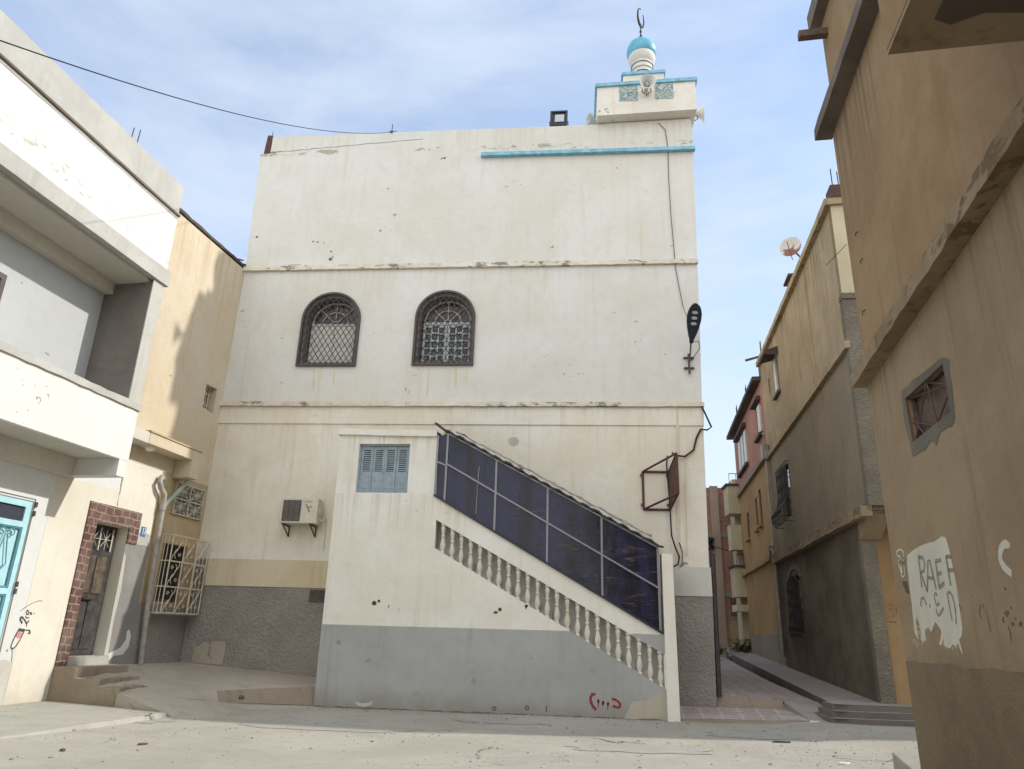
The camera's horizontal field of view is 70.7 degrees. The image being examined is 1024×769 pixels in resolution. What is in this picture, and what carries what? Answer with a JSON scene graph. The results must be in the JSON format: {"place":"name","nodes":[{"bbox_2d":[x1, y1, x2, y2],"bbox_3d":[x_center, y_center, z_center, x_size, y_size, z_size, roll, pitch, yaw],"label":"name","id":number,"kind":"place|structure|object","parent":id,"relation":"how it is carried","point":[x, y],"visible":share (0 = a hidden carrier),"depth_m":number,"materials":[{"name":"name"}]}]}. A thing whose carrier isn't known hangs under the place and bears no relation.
{"place":"outdoors","nodes":[
{"label":"outdoors","id":0,"kind":"place"},
{"bbox_2d":[74,661,315,717],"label":"pavement","id":1,"kind":"structure","parent":0,"point":[189,682],"depth_m":14.62,"materials":[{"name":"concrete"}]},
{"bbox_2d":[46,655,148,706],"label":"door steps","id":2,"kind":"structure","parent":1,"relation":"on","point":[65,686],"depth_m":13.36,"materials":[{"name":"concrete"}]},
{"bbox_2d":[198,687,314,705],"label":"kerb","id":3,"kind":"structure","parent":1,"relation":"on","point":[297,695],"depth_m":15.11,"materials":[{"name":"grey concrete"}]},
{"bbox_2d":[0,0,839,487],"label":"sky","id":4,"kind":"structure","parent":0,"point":[762,177],"materials":[{"name":"blue"}]},
{"bbox_2d":[0,692,917,768],"bbox_3d":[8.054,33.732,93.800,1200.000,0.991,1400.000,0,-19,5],"label":"ground","id":5,"kind":"structure","parent":0,"point":[91,748],"depth_m":10.75,"materials":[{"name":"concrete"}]},
{"bbox_2d":[0,701,166,738],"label":"apron","id":6,"kind":"object","parent":5,"relation":"on","point":[54,717],"visible":0.89,"depth_m":11.71,"materials":[{"name":"concrete"}]},
{"bbox_2d":[0,10,183,705],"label":"white house","id":7,"kind":"structure","parent":5,"relation":"on","point":[91,191],"depth_m":13.25,"materials":[{"name":"paint"}]},
{"bbox_2d":[0,272,6,300],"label":"window","id":8,"kind":"structure","parent":7,"relation":"in","point":[3,277],"depth_m":12.61,"materials":[{"name":"grey metal"}]},
{"bbox_2d":[0,491,37,651],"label":"door","id":9,"kind":"structure","parent":7,"relation":"in","point":[15,513],"depth_m":12.69,"materials":[{"name":"blue paint"}]},
{"bbox_2d":[52,208,245,689],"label":"yellow house","id":10,"kind":"structure","parent":5,"relation":"on","point":[131,588],"depth_m":16.81,"materials":[{"name":"paint"}]},
{"bbox_2d":[69,524,117,655],"bbox_3d":[-8.617,4.156,14.704,0.160,2.566,0.937,-2,-19,10],"label":"door","id":11,"kind":"structure","parent":10,"relation":"in","point":[83,640],"depth_m":14.81,"materials":[{"name":"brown wood"}]},
{"bbox_2d":[153,543,183,602],"bbox_3d":[-8.133,4.425,16.933,0.140,1.300,0.930,-2,-19,10],"label":"window","id":12,"kind":"structure","parent":10,"relation":"in","point":[181,549],"depth_m":17.02,"materials":[{"name":"brown metal"}]},
{"bbox_2d":[203,387,210,409],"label":"small window","id":13,"kind":"structure","parent":10,"relation":"in","point":[207,393],"depth_m":18.80,"materials":[{"name":"beige metal"}]},
{"bbox_2d":[180,8,716,706],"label":"mosque","id":14,"kind":"structure","parent":5,"relation":"on","point":[512,294],"depth_m":19.28,"materials":[{"name":"paint"}]},
{"bbox_2d":[0,40,390,133],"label":"cable","id":15,"kind":"object","parent":14,"relation":"attached to","point":[160,92],"visible":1,"depth_m":9.41,"materials":[{"name":"black rubber"}]},
{"bbox_2d":[264,133,272,153],"bbox_3d":[-7.357,-7.346,22.026,0.200,0.890,0.310,0,-19,5],"label":"brick stub","id":16,"kind":"object","parent":14,"relation":"on","point":[267,150],"visible":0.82,"depth_m":21.83,"materials":[{"name":"brick"}]},
{"bbox_2d":[279,498,326,549],"bbox_3d":[-5.139,3.426,17.688,1.052,1.210,0.479,0,-19,5],"label":"air conditioner","id":17,"kind":"object","parent":14,"relation":"attached to","point":[300,511],"visible":1,"depth_m":17.60,"materials":[{"name":"white metal"}]},
{"bbox_2d":[295,292,360,366],"bbox_3d":[-4.931,-1.451,19.793,1.640,2.172,0.470,0,-19,5],"label":"arched window","id":18,"kind":"structure","parent":14,"relation":"in","point":[330,329],"depth_m":19.75,"materials":[{"name":"metal"}]},
{"bbox_2d":[411,290,475,365],"bbox_3d":[-1.792,-1.471,19.531,1.640,2.177,0.470,0,-19,5],"label":"arched window","id":19,"kind":"structure","parent":14,"relation":"in","point":[444,330],"depth_m":19.51,"materials":[{"name":"metal"}]},
{"bbox_2d":[549,110,567,125],"bbox_3d":[1.389,-7.824,21.362,0.566,0.562,0.180,0,-19,5],"label":"floodlight","id":20,"kind":"object","parent":14,"relation":"on","point":[559,118],"visible":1,"depth_m":21.31,"materials":[{"name":"metal"}]},
{"bbox_2d":[584,112,596,124],"bbox_3d":[2.502,-7.885,21.719,0.546,0.496,0.424,11,-21,-24],"label":"loudspeaker","id":21,"kind":"object","parent":14,"relation":"attached to","point":[590,119],"visible":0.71,"depth_m":21.67,"materials":[{"name":"white metal"}]},
{"bbox_2d":[640,74,655,95],"bbox_3d":[3.892,-8.577,20.801,0.454,0.453,0.550,0,-19,5],"label":"loudspeaker","id":22,"kind":"object","parent":14,"relation":"attached to","point":[647,81],"visible":1,"depth_m":20.68,"materials":[{"name":"white metal"}]},
{"bbox_2d":[640,452,679,510],"bbox_3d":[3.647,2.369,17.369,1.061,1.296,0.464,-15,-25,40],"label":"metal rack","id":23,"kind":"object","parent":14,"relation":"attached to","point":[673,474],"visible":1,"depth_m":17.25,"materials":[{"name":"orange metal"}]},
{"bbox_2d":[666,456,679,566],"bbox_3d":[3.849,3.007,17.262,0.240,2.669,0.033,0,-19,5],"label":"cable","id":24,"kind":"object","parent":23,"relation":"hanging from","point":[670,514],"visible":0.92,"depth_m":17.20,"materials":[{"name":"black rubber"}]},
{"bbox_2d":[658,122,686,316],"bbox_3d":[4.494,-4.447,19.681,0.298,6.784,0.738,19,-26,-41],"label":"cable","id":25,"kind":"object","parent":14,"relation":"attached to","point":[671,220],"visible":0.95,"depth_m":19.85,"materials":[{"name":"grey metal"}]},
{"bbox_2d":[679,543,687,566],"bbox_3d":[3.997,4.027,16.907,0.240,0.636,0.022,0,-19,5],"label":"cable","id":26,"kind":"object","parent":14,"relation":"hanging from","point":[682,557],"visible":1,"depth_m":16.87,"materials":[{"name":"grey rubber"}]},
{"bbox_2d":[671,407,711,456],"bbox_3d":[4.399,1.150,17.785,1.056,1.288,0.217,3,-19,-4],"label":"cable","id":27,"kind":"object","parent":14,"relation":"attached to","point":[691,451],"visible":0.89,"depth_m":17.78,"materials":[{"name":"black rubber"}]},
{"bbox_2d":[683,303,701,373],"bbox_3d":[4.579,-1.154,18.167,0.409,1.571,1.001,0,-19,5],"label":"street lamp","id":28,"kind":"object","parent":14,"relation":"attached to","point":[694,315],"visible":1,"depth_m":18.09,"materials":[{"name":"grey metal"}]},
{"bbox_2d":[694,103,703,122],"bbox_3d":[5.429,-8.029,21.371,0.555,0.544,0.542,0,-19,5],"label":"loudspeaker","id":29,"kind":"object","parent":14,"relation":"attached to","point":[700,113],"visible":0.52,"depth_m":21.25,"materials":[{"name":"white metal"}]},
{"bbox_2d":[710,553,721,696],"bbox_3d":[4.648,5.439,16.457,0.169,3.102,0.117,8,-20,-18],"label":"downpipe","id":30,"kind":"object","parent":14,"relation":"attached to","point":[716,632],"visible":1,"depth_m":16.38,"materials":[{"name":"metal"}]},
{"bbox_2d":[136,717,803,753],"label":"street patches","id":31,"kind":"object","parent":5,"relation":"on","point":[643,748],"visible":0.88,"depth_m":12.08,"materials":[{"name":"concrete"}]},
{"bbox_2d":[313,422,680,721],"bbox_3d":[-0.309,4.059,16.556,7.750,6.590,1.418,0,-19,5],"label":"stair annex","id":32,"kind":"object","parent":5,"relation":"on","point":[464,575],"visible":0.98,"depth_m":15.77,"materials":[{"name":"paint"}]},
{"bbox_2d":[356,444,409,492],"bbox_3d":[-3.009,1.998,17.013,1.226,1.166,0.140,0,-19,5],"label":"window","id":33,"kind":"structure","parent":32,"relation":"in","point":[382,468],"depth_m":16.98,"materials":[{"name":"blue paint"}]},
{"bbox_2d":[706,486,739,657],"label":"brick building","id":34,"kind":"structure","parent":5,"relation":"on","point":[718,522],"depth_m":36.26,"materials":[{"name":"concrete"}]},
{"bbox_2d":[708,538,728,550],"bbox_3d":[10.877,7.808,35.542,3.254,0.743,0.448,-17,-26,42],"label":"cable tangle","id":35,"kind":"object","parent":34,"relation":"attached to","point":[710,541],"visible":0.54,"depth_m":36.46,"materials":[{"name":"black rubber"}]},
{"bbox_2d":[721,473,749,645],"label":"balcony building","id":36,"kind":"structure","parent":5,"relation":"on","point":[732,504],"depth_m":34.95,"materials":[{"name":"beige paint"}]},
{"bbox_2d":[728,647,749,651],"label":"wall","id":37,"kind":"structure","parent":5,"relation":"on","point":[730,649],"depth_m":33.42,"materials":[{"name":"concrete"}]},
{"bbox_2d":[680,695,809,723],"bbox_3d":[4.780,6.896,15.232,2.640,0.563,1.467,0,-19,5],"label":"riser","id":38,"kind":"object","parent":5,"relation":"on","point":[731,701],"visible":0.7,"depth_m":15.87,"materials":[{"name":"grey concrete"}]},
{"bbox_2d":[772,741,790,742],"bbox_3d":[4.488,5.960,12.028,0.320,0.026,0.028,2,-19,-2],"label":"twig","id":39,"kind":"object","parent":5,"relation":"on","point":[781,741],"visible":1,"depth_m":12.02,"materials":[{"name":"brown wood"}]},
{"bbox_2d":[784,700,824,720],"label":"gutter ramp","id":40,"kind":"structure","parent":5,"relation":"on","point":[806,709],"depth_m":15.50,"materials":[{"name":"concrete"}]},
{"bbox_2d":[756,197,911,704],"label":"brown house","id":41,"kind":"structure","parent":5,"relation":"on","point":[838,615],"depth_m":18.68,"materials":[{"name":"beige paint"}]},
{"bbox_2d":[759,346,780,400],"bbox_3d":[9.079,-0.371,25.193,0.590,1.620,1.200,-2,-19,10],"label":"window","id":42,"kind":"structure","parent":41,"relation":"in","point":[768,354],"depth_m":25.26,"materials":[{"name":"beige paint"}]},
{"bbox_2d":[771,460,793,528],"bbox_3d":[9.106,3.696,24.196,0.631,2.013,1.824,-2,-19,10],"label":"window","id":43,"kind":"structure","parent":41,"relation":"in","point":[785,484],"depth_m":24.23,"materials":[{"name":"metal"}]},
{"bbox_2d":[783,273,792,286],"bbox_3d":[9.044,-3.115,22.882,0.650,0.540,0.800,-2,-19,10],"label":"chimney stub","id":44,"kind":"object","parent":41,"relation":"on","point":[787,279],"visible":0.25,"depth_m":22.91,"materials":[{"name":"brown brick"}]},
{"bbox_2d":[780,237,800,259],"bbox_3d":[8.411,-3.904,21.601,0.609,1.222,0.479,0,-19,5],"label":"satellite dish","id":45,"kind":"object","parent":41,"relation":"on","point":[790,246],"visible":0.94,"depth_m":21.81,"materials":[{"name":"paint"}]},
{"bbox_2d":[786,575,806,637],"bbox_3d":[9.082,7.019,22.850,0.414,1.913,1.874,-2,-19,10],"label":"window","id":46,"kind":"structure","parent":41,"relation":"in","point":[798,613],"depth_m":22.88,"materials":[{"name":"metal"}]},
{"bbox_2d":[826,169,840,197],"bbox_3d":[8.167,-4.993,18.243,0.360,1.020,0.450,-2,-19,10],"label":"brick pile","id":47,"kind":"object","parent":41,"relation":"on","point":[834,191],"visible":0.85,"depth_m":18.00,"materials":[{"name":"brick"}]},
{"bbox_2d":[839,762,849,764],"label":"litter","id":48,"kind":"object","parent":5,"relation":"on","point":[844,763],"visible":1,"depth_m":10.05,"materials":[{"name":"white paper"}]},
{"bbox_2d":[814,701,914,726],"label":"entrance steps","id":49,"kind":"structure","parent":5,"relation":"on","point":[876,714],"depth_m":14.32,"materials":[{"name":"concrete"}]},
{"bbox_2d":[892,749,920,768],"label":"concrete slab","id":50,"kind":"structure","parent":5,"relation":"on","point":[908,759],"depth_m":8.99,"materials":[{"name":"grey concrete"}]},
{"bbox_2d":[797,0,1023,768],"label":"tan house","id":51,"kind":"structure","parent":5,"relation":"on","point":[920,121],"depth_m":7.41,"materials":[{"name":"paint"}]},
{"bbox_2d":[908,369,949,438],"bbox_3d":[4.694,0.228,8.004,0.117,0.558,1.189,-2,-19,10],"label":"window","id":52,"kind":"structure","parent":51,"relation":"in","point":[930,404],"depth_m":8.13,"materials":[{"name":"brown metal"}]},
{"bbox_2d":[680,657,812,720],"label":"path","id":53,"kind":"structure","parent":0,"point":[737,680],"depth_m":16.53,"materials":[{"name":"tile"}]},
{"bbox_2d":[726,652,824,705],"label":"kerb","id":54,"kind":"structure","parent":53,"relation":"on","point":[766,675],"depth_m":21.98,"materials":[{"name":"grey concrete"}]},
{"bbox_2d":[726,651,877,702],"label":"sidewalk","id":55,"kind":"structure","parent":0,"point":[825,691],"depth_m":19.71,"materials":[{"name":"concrete"}]},
{"bbox_2d":[729,638,751,652],"bbox_3d":[10.512,12.017,33.077,1.131,0.823,0.702,5,-19,-9],"label":"weed","id":56,"kind":"object","parent":55,"relation":"on","point":[744,649],"visible":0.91,"depth_m":33.03,"materials":[{"name":"green plant"}]},
{"bbox_2d":[726,341,786,665],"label":"pink house","id":57,"kind":"structure","parent":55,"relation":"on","point":[747,429],"depth_m":30.31,"materials":[{"name":"paint"}]},
{"bbox_2d":[733,422,748,477],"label":"window","id":58,"kind":"structure","parent":57,"relation":"in","point":[742,444],"depth_m":33.35,"materials":[{"name":"grey paint"}]},
{"bbox_2d":[745,513,750,541],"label":"window","id":59,"kind":"structure","parent":57,"relation":"in","point":[748,539],"depth_m":32.98,"materials":[{"name":"brown wood"}]},
{"bbox_2d":[750,395,762,442],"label":"window","id":60,"kind":"structure","parent":57,"relation":"in","point":[755,405],"depth_m":28.69,"materials":[{"name":"grey paint"}]},
{"bbox_2d":[753,499,759,532],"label":"window","id":61,"kind":"structure","parent":57,"relation":"in","point":[756,530],"depth_m":30.45,"materials":[{"name":"brown wood"}]},
{"bbox_2d":[757,491,763,527],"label":"window","id":62,"kind":"structure","parent":57,"relation":"in","point":[760,525],"depth_m":29.51,"materials":[{"name":"brown wood"}]}
]}

